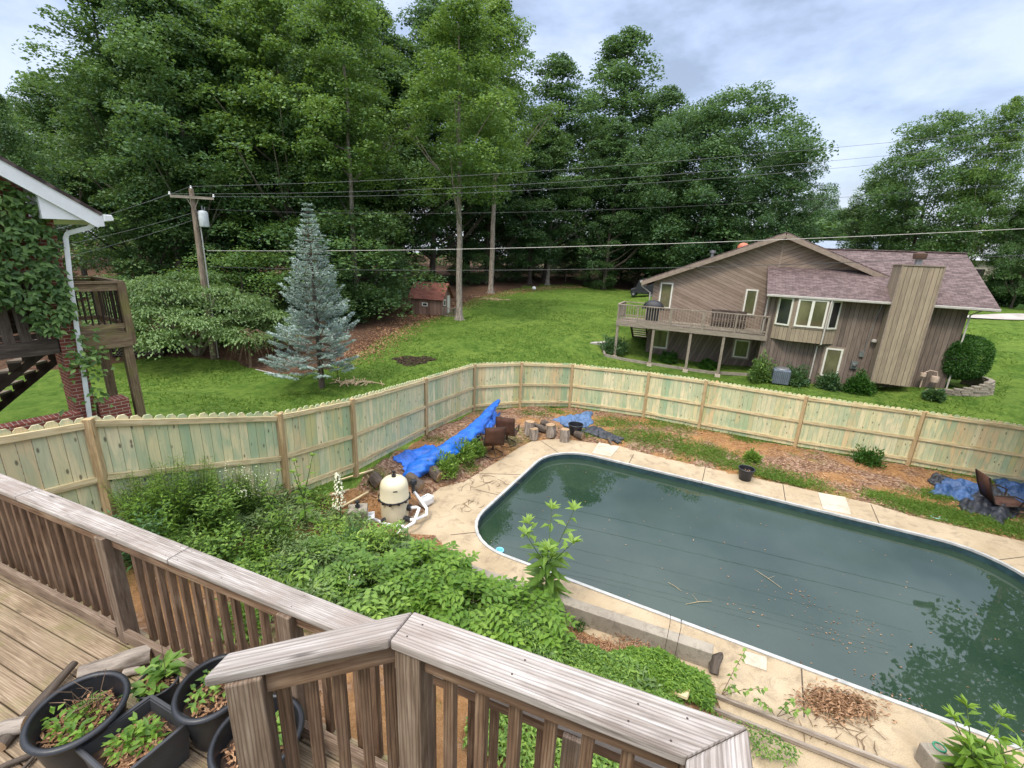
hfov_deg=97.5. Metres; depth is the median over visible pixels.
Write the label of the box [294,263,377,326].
bush
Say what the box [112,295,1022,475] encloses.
grass
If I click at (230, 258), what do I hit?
bush
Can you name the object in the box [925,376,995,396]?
stone wall
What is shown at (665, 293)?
window
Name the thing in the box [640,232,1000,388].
brown house
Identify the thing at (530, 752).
ground cover
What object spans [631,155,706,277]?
tree
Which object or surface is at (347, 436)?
privacy fence
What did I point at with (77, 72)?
tree
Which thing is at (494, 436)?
swivel chair
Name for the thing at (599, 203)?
tree
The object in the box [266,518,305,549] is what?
iris clump
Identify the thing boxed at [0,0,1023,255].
sky
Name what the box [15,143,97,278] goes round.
tree
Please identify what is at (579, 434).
log
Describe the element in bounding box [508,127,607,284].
tree
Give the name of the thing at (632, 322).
raised deck
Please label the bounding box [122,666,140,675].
firewood log
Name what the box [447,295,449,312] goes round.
door
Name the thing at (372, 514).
white bracket
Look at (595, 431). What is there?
black tarp
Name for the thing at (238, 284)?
tree
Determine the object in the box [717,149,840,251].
oak tree
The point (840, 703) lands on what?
dead plant heap
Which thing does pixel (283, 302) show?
bush
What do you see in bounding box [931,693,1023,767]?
tall leafy plant
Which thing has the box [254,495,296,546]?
weed plant
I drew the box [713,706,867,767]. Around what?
edging board
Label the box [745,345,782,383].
shrub
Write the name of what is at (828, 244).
house
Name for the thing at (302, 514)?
tall leafy plant
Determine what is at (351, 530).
yucca
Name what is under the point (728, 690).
sapling
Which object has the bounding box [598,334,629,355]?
shrub
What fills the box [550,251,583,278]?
bush
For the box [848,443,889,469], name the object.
weed plant
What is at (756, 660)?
skimmer lid
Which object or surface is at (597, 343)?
stepping slab
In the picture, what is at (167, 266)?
tree
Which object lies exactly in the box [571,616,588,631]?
iris clump
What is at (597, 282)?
bush
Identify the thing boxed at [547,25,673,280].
tree
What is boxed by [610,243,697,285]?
bush
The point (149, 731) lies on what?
planter box
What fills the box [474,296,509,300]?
brush heap
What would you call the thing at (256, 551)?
weed plant
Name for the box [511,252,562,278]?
bush
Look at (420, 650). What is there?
deck landing
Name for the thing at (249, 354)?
bare shrub
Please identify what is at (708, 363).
shrub
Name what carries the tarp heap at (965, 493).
on the ground at (44, 395)
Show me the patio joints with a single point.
(701, 483)
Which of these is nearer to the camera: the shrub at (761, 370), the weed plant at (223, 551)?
the weed plant at (223, 551)
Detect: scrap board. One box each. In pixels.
[321,489,349,497]
[341,469,373,479]
[341,492,368,507]
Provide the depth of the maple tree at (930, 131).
41.79 m
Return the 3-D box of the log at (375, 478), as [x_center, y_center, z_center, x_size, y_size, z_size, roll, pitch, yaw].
[-3.277,2.314,10.806,0.376,0.399,0.313,10,18,25]
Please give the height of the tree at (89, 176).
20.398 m
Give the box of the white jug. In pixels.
[419,493,433,506]
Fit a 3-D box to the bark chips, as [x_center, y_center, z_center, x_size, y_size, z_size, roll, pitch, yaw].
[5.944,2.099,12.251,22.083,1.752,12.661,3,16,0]
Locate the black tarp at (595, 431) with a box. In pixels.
[581,425,623,442]
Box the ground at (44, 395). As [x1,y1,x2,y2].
[0,239,1023,767]
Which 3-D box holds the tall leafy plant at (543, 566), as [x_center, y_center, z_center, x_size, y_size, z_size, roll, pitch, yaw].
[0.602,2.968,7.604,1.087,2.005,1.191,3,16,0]
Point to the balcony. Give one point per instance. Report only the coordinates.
(121, 333)
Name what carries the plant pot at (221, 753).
on the wooden deck at (65, 597)
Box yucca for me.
[326,517,377,545]
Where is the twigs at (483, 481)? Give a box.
[445,469,517,495]
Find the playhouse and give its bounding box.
[408,281,455,316]
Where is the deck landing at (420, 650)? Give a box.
[204,612,752,767]
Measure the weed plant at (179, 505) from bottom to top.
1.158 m
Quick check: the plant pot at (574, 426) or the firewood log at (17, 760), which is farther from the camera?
the plant pot at (574, 426)
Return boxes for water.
[478,458,1023,745]
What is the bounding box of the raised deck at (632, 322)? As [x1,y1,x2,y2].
[613,301,770,376]
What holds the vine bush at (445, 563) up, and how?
on the ground at (44, 395)
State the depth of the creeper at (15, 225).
7.65 m
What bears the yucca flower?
on the ground at (44, 395)
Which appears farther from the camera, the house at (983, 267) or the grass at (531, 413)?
the house at (983, 267)
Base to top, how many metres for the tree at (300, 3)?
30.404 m
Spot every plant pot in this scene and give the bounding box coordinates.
[19,669,130,767]
[119,597,188,704]
[171,653,228,751]
[207,693,304,767]
[568,421,583,435]
[738,465,755,481]
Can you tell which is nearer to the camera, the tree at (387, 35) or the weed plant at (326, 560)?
the weed plant at (326, 560)
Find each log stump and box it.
[524,420,534,435]
[529,427,538,440]
[545,423,555,437]
[560,428,569,442]
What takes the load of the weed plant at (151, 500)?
on the ground at (44, 395)
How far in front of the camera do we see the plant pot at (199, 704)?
2.61 m
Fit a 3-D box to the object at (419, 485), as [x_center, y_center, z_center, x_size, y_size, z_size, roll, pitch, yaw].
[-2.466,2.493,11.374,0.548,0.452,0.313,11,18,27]
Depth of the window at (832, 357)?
23.78 m
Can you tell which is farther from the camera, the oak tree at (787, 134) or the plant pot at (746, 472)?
the oak tree at (787, 134)
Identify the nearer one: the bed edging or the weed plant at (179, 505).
the weed plant at (179, 505)
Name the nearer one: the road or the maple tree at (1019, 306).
the maple tree at (1019, 306)
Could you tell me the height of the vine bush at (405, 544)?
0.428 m
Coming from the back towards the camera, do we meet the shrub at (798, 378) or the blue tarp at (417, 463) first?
the shrub at (798, 378)
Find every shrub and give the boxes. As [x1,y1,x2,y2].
[225,328,277,367]
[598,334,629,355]
[656,350,677,364]
[698,357,717,369]
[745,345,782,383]
[784,360,810,387]
[812,369,843,391]
[839,368,882,396]
[921,388,947,401]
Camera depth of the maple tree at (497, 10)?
40.66 m
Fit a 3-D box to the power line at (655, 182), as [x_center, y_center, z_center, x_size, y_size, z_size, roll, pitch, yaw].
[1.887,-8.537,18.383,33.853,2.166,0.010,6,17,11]
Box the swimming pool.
[475,452,1023,751]
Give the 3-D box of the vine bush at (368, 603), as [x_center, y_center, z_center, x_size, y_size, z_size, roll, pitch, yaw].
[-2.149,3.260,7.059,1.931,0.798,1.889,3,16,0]
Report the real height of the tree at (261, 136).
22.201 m
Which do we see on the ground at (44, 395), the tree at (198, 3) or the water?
the tree at (198, 3)
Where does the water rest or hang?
in the swimming pool
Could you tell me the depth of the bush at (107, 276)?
24.09 m
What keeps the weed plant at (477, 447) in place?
on the ground at (44, 395)
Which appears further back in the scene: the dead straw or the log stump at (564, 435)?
the log stump at (564, 435)
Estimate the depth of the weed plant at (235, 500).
7.78 m
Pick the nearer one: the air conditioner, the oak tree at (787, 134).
the air conditioner
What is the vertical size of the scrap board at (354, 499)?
0.158 m
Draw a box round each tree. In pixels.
[0,72,130,293]
[0,92,77,332]
[11,0,228,297]
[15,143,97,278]
[42,69,146,279]
[50,55,148,268]
[61,0,290,265]
[78,270,321,360]
[79,69,226,276]
[88,0,231,280]
[90,90,197,264]
[94,0,298,272]
[140,0,315,292]
[162,0,289,285]
[182,0,394,307]
[247,13,374,312]
[249,6,328,273]
[257,0,357,251]
[259,0,412,254]
[267,0,430,310]
[333,0,431,276]
[335,0,433,287]
[337,34,482,287]
[374,0,508,281]
[385,0,530,320]
[409,0,544,276]
[437,103,534,283]
[442,0,568,293]
[495,111,584,284]
[496,51,615,281]
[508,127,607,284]
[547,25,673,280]
[554,116,628,282]
[560,115,655,289]
[605,84,709,277]
[607,96,779,273]
[609,153,672,287]
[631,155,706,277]
[634,80,838,265]
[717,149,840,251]
[798,194,852,240]
[826,173,924,250]
[836,108,1023,264]
[930,95,1023,267]
[974,186,1023,307]
[979,218,1023,296]
[1015,304,1023,309]
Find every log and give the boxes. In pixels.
[0,660,77,750]
[0,716,27,735]
[0,753,31,767]
[22,756,35,767]
[76,645,153,678]
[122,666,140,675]
[367,471,382,488]
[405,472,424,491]
[426,465,443,481]
[534,423,545,432]
[540,419,548,425]
[573,431,584,438]
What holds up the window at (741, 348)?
in the brown house at (887, 321)
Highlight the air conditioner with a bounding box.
[771,366,790,384]
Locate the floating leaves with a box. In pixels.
[491,477,1023,731]
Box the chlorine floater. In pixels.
[495,547,503,552]
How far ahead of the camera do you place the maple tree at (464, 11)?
28.80 m
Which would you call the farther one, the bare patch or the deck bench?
the deck bench
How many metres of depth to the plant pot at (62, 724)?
2.49 m
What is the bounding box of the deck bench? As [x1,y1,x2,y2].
[710,309,746,328]
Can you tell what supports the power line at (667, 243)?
attached to the utility pole
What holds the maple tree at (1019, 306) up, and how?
on the ground at (44, 395)
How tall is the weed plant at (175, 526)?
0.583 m
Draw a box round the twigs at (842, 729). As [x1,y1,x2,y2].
[786,708,885,755]
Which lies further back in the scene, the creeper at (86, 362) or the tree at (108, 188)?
the tree at (108, 188)
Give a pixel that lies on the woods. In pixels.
(826, 228)
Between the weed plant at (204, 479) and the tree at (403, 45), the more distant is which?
the tree at (403, 45)
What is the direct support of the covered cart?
on the ground at (44, 395)
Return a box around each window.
[650,329,670,349]
[657,281,674,309]
[730,338,751,359]
[741,287,760,316]
[774,297,794,325]
[791,298,830,330]
[818,346,845,377]
[826,301,842,328]
[976,269,984,277]
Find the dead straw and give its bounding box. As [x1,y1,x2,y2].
[564,630,670,652]
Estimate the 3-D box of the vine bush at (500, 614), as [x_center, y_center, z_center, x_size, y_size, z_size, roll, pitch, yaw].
[-0.648,3.463,6.938,2.074,0.822,1.886,3,16,0]
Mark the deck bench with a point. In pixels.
(728, 315)
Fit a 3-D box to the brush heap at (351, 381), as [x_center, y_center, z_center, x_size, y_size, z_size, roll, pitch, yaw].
[-6.992,-0.103,20.396,2.524,0.157,1.456,3,16,0]
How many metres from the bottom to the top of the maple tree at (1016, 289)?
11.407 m
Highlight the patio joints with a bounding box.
[451,440,1023,716]
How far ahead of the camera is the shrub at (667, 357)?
28.12 m
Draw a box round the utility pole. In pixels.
[168,186,218,359]
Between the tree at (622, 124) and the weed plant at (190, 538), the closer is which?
the weed plant at (190, 538)
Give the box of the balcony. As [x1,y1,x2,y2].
[66,276,145,417]
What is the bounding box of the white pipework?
[373,479,427,533]
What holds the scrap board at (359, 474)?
on the ground at (44, 395)
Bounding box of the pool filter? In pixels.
[378,471,411,522]
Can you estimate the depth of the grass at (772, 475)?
14.52 m
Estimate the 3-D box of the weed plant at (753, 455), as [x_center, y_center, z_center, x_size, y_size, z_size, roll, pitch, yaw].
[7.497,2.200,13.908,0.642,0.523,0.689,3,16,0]
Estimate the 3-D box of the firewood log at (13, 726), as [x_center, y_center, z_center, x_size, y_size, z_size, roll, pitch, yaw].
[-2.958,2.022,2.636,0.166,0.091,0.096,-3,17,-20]
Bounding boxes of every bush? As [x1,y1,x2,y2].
[76,273,203,352]
[110,316,169,356]
[157,245,306,330]
[188,296,255,344]
[230,205,448,328]
[262,279,327,319]
[275,530,377,599]
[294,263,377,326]
[326,549,428,619]
[327,242,415,303]
[349,296,381,316]
[362,537,484,617]
[365,534,429,580]
[382,253,440,287]
[412,567,532,647]
[440,241,503,285]
[467,576,579,654]
[477,234,536,281]
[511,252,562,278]
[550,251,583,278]
[575,259,618,288]
[595,242,644,281]
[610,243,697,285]
[660,224,759,259]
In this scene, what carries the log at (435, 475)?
on the ground at (44, 395)
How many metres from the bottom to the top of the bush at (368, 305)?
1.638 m
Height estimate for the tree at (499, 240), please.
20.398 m
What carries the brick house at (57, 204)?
on the ground at (44, 395)
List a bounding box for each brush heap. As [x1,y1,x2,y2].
[329,376,384,386]
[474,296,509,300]
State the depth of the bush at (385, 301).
30.59 m
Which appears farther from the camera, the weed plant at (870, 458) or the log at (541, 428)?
the log at (541, 428)
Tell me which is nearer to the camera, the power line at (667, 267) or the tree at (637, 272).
the power line at (667, 267)
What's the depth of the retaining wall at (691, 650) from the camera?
7.24 m
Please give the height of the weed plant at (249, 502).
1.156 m
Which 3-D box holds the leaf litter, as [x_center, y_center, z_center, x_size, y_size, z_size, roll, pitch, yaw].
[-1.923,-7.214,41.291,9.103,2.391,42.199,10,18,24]
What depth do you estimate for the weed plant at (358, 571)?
7.01 m
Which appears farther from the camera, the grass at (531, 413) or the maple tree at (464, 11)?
the maple tree at (464, 11)
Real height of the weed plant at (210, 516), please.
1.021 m
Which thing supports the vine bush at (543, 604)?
on the ground at (44, 395)
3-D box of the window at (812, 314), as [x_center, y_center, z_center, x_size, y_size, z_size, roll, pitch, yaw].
[15.491,-3.646,23.253,1.520,1.620,0.080,9,18,22]
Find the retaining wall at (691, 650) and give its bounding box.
[472,565,723,674]
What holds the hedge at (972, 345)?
on the ground at (44, 395)
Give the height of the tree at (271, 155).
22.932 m
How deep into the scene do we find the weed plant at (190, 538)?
6.42 m
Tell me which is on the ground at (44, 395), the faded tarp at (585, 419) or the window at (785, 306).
the faded tarp at (585, 419)
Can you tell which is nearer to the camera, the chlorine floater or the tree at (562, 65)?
the chlorine floater
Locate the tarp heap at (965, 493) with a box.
[927,472,1023,524]
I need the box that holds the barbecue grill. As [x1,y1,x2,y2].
[642,300,664,320]
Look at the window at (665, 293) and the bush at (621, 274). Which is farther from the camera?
the bush at (621, 274)
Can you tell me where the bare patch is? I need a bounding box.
[392,355,437,365]
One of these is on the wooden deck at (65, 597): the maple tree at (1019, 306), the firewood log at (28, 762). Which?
the firewood log at (28, 762)
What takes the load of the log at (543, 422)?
on the ground at (44, 395)
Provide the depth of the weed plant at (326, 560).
7.34 m
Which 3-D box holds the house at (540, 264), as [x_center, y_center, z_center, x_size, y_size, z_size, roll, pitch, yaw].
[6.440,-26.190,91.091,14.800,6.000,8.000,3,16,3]
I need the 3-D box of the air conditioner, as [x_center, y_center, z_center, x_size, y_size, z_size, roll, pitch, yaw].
[14.410,-0.474,24.076,0.800,0.850,0.810,9,18,22]
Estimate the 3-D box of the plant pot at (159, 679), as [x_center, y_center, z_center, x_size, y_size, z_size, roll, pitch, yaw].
[-2.183,1.645,2.733,0.291,0.840,0.336,3,16,0]
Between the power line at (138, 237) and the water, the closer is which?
the water
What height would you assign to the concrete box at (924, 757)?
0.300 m
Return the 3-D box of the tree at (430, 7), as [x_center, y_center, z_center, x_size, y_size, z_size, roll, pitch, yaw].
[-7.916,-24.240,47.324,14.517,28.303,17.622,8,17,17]
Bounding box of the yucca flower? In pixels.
[332,472,345,521]
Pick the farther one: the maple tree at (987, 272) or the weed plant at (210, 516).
the maple tree at (987, 272)
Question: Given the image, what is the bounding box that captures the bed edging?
[602,348,749,375]
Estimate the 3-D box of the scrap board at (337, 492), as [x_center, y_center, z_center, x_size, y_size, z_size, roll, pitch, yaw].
[-3.886,2.409,9.861,0.050,0.254,0.866,9,17,21]
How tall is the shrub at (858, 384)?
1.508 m
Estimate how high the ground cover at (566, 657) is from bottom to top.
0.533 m
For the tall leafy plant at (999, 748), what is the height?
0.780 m
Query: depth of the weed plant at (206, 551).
6.40 m
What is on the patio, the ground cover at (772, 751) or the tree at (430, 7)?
the ground cover at (772, 751)
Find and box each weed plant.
[101,463,163,524]
[101,502,169,572]
[123,485,179,539]
[134,452,194,526]
[134,507,192,542]
[154,516,206,550]
[171,452,220,517]
[182,514,244,560]
[183,474,244,537]
[185,530,219,556]
[200,461,261,515]
[210,598,273,648]
[229,465,273,521]
[229,526,270,566]
[247,547,288,577]
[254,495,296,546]
[255,570,307,619]
[271,529,322,559]
[310,533,339,571]
[319,554,370,594]
[350,569,384,594]
[428,447,462,480]
[449,436,478,463]
[470,436,487,458]
[742,447,763,464]
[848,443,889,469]
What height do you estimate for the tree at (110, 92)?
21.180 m
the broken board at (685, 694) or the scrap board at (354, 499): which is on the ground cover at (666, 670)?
the broken board at (685, 694)
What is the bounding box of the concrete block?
[347,500,367,523]
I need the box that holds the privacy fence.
[0,361,1023,557]
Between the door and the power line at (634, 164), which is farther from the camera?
the door
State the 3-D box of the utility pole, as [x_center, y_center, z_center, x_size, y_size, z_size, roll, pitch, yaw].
[-15.634,-5.316,22.810,1.846,8.806,0.437,-9,20,-35]
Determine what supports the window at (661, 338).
in the brown house at (887, 321)
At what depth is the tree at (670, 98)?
55.17 m
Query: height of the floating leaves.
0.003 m
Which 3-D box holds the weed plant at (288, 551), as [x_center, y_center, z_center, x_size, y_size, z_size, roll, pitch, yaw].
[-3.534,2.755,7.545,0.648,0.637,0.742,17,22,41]
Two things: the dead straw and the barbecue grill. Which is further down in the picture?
the dead straw
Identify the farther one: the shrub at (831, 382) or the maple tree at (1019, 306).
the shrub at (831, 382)
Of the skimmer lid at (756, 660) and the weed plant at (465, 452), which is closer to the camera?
the skimmer lid at (756, 660)
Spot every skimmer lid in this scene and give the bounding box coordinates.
[592,442,619,456]
[743,651,766,670]
[818,492,850,514]
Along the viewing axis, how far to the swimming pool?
10.73 m
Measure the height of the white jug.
0.272 m
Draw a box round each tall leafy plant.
[259,468,283,524]
[289,452,316,528]
[518,499,581,608]
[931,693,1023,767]
[986,729,1023,767]
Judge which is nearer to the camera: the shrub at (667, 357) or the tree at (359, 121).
the shrub at (667, 357)
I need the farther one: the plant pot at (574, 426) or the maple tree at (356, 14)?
the maple tree at (356, 14)
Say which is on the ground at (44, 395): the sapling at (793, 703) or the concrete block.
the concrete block
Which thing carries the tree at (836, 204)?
on the ground at (44, 395)
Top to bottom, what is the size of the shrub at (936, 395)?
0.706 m
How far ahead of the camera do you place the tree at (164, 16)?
27.55 m
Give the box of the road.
[967,313,1023,319]
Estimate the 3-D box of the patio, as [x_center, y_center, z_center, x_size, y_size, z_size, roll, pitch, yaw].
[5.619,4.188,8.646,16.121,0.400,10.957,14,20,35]
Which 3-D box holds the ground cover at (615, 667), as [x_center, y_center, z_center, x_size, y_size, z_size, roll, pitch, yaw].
[1.417,4.061,6.234,2.047,0.439,0.735,11,18,27]
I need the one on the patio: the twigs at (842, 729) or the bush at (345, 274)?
the twigs at (842, 729)
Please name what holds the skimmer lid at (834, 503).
on the patio
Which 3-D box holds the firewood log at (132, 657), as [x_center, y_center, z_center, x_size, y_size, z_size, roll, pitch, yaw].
[-2.693,1.903,3.064,0.388,0.131,0.133,-6,18,-27]
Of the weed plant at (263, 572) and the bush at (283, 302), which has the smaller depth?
the weed plant at (263, 572)
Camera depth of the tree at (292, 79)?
44.42 m
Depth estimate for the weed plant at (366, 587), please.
7.17 m
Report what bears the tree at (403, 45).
on the ground at (44, 395)
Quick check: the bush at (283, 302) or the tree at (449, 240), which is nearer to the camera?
the bush at (283, 302)
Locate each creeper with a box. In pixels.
[0,180,78,338]
[58,323,115,416]
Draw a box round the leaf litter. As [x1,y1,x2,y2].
[330,285,588,366]
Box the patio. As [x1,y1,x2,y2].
[399,439,1023,767]
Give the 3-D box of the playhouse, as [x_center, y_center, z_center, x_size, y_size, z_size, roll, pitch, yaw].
[-6.022,-6.714,35.640,3.724,2.645,2.440,6,17,12]
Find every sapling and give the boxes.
[721,647,767,696]
[753,697,810,717]
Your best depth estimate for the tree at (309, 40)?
30.15 m
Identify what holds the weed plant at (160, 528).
on the ground at (44, 395)
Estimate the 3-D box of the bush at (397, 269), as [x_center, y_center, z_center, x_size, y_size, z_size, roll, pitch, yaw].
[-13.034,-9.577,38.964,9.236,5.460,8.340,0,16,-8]
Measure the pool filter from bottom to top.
1.175 m
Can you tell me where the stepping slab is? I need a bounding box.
[590,341,604,344]
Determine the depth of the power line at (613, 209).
18.14 m
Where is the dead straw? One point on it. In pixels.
(606, 647)
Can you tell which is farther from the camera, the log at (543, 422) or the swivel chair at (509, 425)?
the log at (543, 422)
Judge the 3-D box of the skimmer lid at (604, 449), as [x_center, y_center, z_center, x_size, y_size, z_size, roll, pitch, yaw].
[3.046,2.155,14.561,0.697,0.070,0.953,9,18,23]
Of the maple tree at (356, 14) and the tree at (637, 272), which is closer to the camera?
the maple tree at (356, 14)
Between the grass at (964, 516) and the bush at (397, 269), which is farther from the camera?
the bush at (397, 269)
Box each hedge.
[941,333,996,380]
[983,267,1023,305]
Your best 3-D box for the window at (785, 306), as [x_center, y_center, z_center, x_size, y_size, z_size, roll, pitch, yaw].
[14.514,-3.874,23.921,0.070,1.460,0.741,-8,19,-32]
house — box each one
[0,156,138,488]
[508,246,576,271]
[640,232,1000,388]
[807,240,877,248]
[959,244,1017,280]
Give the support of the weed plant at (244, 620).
on the ground at (44, 395)
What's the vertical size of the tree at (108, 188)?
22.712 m
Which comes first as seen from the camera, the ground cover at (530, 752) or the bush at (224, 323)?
the ground cover at (530, 752)
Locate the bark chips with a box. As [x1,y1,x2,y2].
[144,406,1023,684]
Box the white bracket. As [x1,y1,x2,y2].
[368,511,374,519]
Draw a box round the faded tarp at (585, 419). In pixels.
[551,411,593,427]
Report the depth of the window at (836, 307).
23.07 m
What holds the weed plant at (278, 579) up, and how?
on the ground at (44, 395)
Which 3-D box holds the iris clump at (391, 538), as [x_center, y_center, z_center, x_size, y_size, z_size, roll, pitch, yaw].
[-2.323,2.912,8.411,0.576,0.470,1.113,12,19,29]
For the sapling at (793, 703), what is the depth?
6.03 m
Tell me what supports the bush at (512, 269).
on the ground at (44, 395)
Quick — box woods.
[0,70,1002,274]
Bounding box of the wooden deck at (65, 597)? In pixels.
[0,473,665,767]
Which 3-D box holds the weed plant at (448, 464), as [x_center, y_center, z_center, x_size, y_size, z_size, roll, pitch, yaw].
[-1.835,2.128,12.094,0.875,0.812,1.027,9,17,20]
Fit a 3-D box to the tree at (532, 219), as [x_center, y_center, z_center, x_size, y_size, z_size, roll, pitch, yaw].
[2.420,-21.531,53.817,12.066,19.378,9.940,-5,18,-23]
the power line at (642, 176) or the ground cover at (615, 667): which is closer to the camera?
the ground cover at (615, 667)
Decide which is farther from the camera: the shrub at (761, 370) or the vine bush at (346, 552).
the shrub at (761, 370)
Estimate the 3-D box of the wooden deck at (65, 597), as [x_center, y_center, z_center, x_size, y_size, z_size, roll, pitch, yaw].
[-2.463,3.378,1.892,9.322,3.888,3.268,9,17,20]
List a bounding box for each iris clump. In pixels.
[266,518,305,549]
[376,527,408,556]
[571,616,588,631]
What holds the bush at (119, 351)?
on the ground at (44, 395)
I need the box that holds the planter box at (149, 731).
[75,694,189,767]
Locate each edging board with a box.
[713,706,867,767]
[715,693,907,767]
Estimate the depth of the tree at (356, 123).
41.41 m
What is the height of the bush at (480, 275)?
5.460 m
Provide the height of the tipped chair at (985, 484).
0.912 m
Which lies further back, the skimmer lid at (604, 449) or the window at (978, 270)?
the window at (978, 270)
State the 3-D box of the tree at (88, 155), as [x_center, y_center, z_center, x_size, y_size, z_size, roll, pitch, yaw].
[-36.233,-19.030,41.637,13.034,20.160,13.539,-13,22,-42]
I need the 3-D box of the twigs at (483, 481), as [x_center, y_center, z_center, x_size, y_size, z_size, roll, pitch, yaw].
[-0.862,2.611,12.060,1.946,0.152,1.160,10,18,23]
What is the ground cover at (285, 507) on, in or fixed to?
on the ground at (44, 395)
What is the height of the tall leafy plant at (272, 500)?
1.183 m
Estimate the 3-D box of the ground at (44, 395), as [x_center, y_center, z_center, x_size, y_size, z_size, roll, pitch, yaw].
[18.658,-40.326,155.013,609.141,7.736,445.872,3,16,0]
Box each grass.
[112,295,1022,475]
[359,406,852,499]
[582,415,850,494]
[850,470,1023,541]
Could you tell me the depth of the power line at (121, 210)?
21.04 m
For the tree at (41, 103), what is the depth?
35.11 m
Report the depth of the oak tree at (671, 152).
48.44 m
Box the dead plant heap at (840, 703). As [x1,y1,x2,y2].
[784,674,897,729]
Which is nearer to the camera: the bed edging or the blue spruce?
the blue spruce
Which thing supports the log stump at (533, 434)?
on the ground at (44, 395)
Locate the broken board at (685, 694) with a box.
[670,689,689,699]
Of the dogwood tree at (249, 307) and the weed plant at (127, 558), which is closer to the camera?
the weed plant at (127, 558)
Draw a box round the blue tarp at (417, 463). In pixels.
[393,399,499,477]
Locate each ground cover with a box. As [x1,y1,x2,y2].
[128,478,670,696]
[462,606,585,664]
[463,708,618,767]
[568,643,688,706]
[605,645,717,712]
[699,706,802,764]
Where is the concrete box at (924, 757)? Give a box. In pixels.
[914,741,953,767]
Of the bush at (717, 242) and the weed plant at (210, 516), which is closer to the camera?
the weed plant at (210, 516)
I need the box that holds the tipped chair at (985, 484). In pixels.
[975,469,1023,513]
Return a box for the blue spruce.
[259,202,359,388]
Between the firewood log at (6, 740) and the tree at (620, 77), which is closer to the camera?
the firewood log at (6, 740)
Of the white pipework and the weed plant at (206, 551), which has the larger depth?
the white pipework
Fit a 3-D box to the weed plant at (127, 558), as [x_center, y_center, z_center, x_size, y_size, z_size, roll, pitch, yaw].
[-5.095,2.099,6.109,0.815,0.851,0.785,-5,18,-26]
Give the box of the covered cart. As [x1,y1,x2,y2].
[630,278,653,296]
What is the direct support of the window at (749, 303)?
in the brown house at (887, 321)
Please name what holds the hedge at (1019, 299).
on the ground at (44, 395)
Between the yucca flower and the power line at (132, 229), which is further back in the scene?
the power line at (132, 229)
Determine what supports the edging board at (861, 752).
on the patio
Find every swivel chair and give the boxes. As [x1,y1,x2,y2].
[481,427,505,458]
[496,416,519,447]
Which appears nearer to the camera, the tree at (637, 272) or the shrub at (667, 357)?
the shrub at (667, 357)
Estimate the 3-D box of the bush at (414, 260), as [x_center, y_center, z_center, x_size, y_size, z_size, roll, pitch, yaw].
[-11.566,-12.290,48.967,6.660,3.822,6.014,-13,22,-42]
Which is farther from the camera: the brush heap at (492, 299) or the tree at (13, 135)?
the brush heap at (492, 299)
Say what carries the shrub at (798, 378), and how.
on the ground at (44, 395)
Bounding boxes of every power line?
[59,194,167,228]
[61,209,203,245]
[73,220,191,255]
[191,129,1020,186]
[207,228,1023,250]
[209,255,1023,270]
[212,183,1023,213]
[214,149,1023,196]
[249,141,1021,193]
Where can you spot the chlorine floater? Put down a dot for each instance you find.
(500, 549)
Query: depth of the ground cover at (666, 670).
6.27 m
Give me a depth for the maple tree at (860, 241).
47.19 m
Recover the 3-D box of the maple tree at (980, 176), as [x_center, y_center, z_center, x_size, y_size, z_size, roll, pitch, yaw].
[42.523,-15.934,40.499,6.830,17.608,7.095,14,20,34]
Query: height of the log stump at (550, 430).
0.464 m
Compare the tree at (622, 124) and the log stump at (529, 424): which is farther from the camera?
the tree at (622, 124)

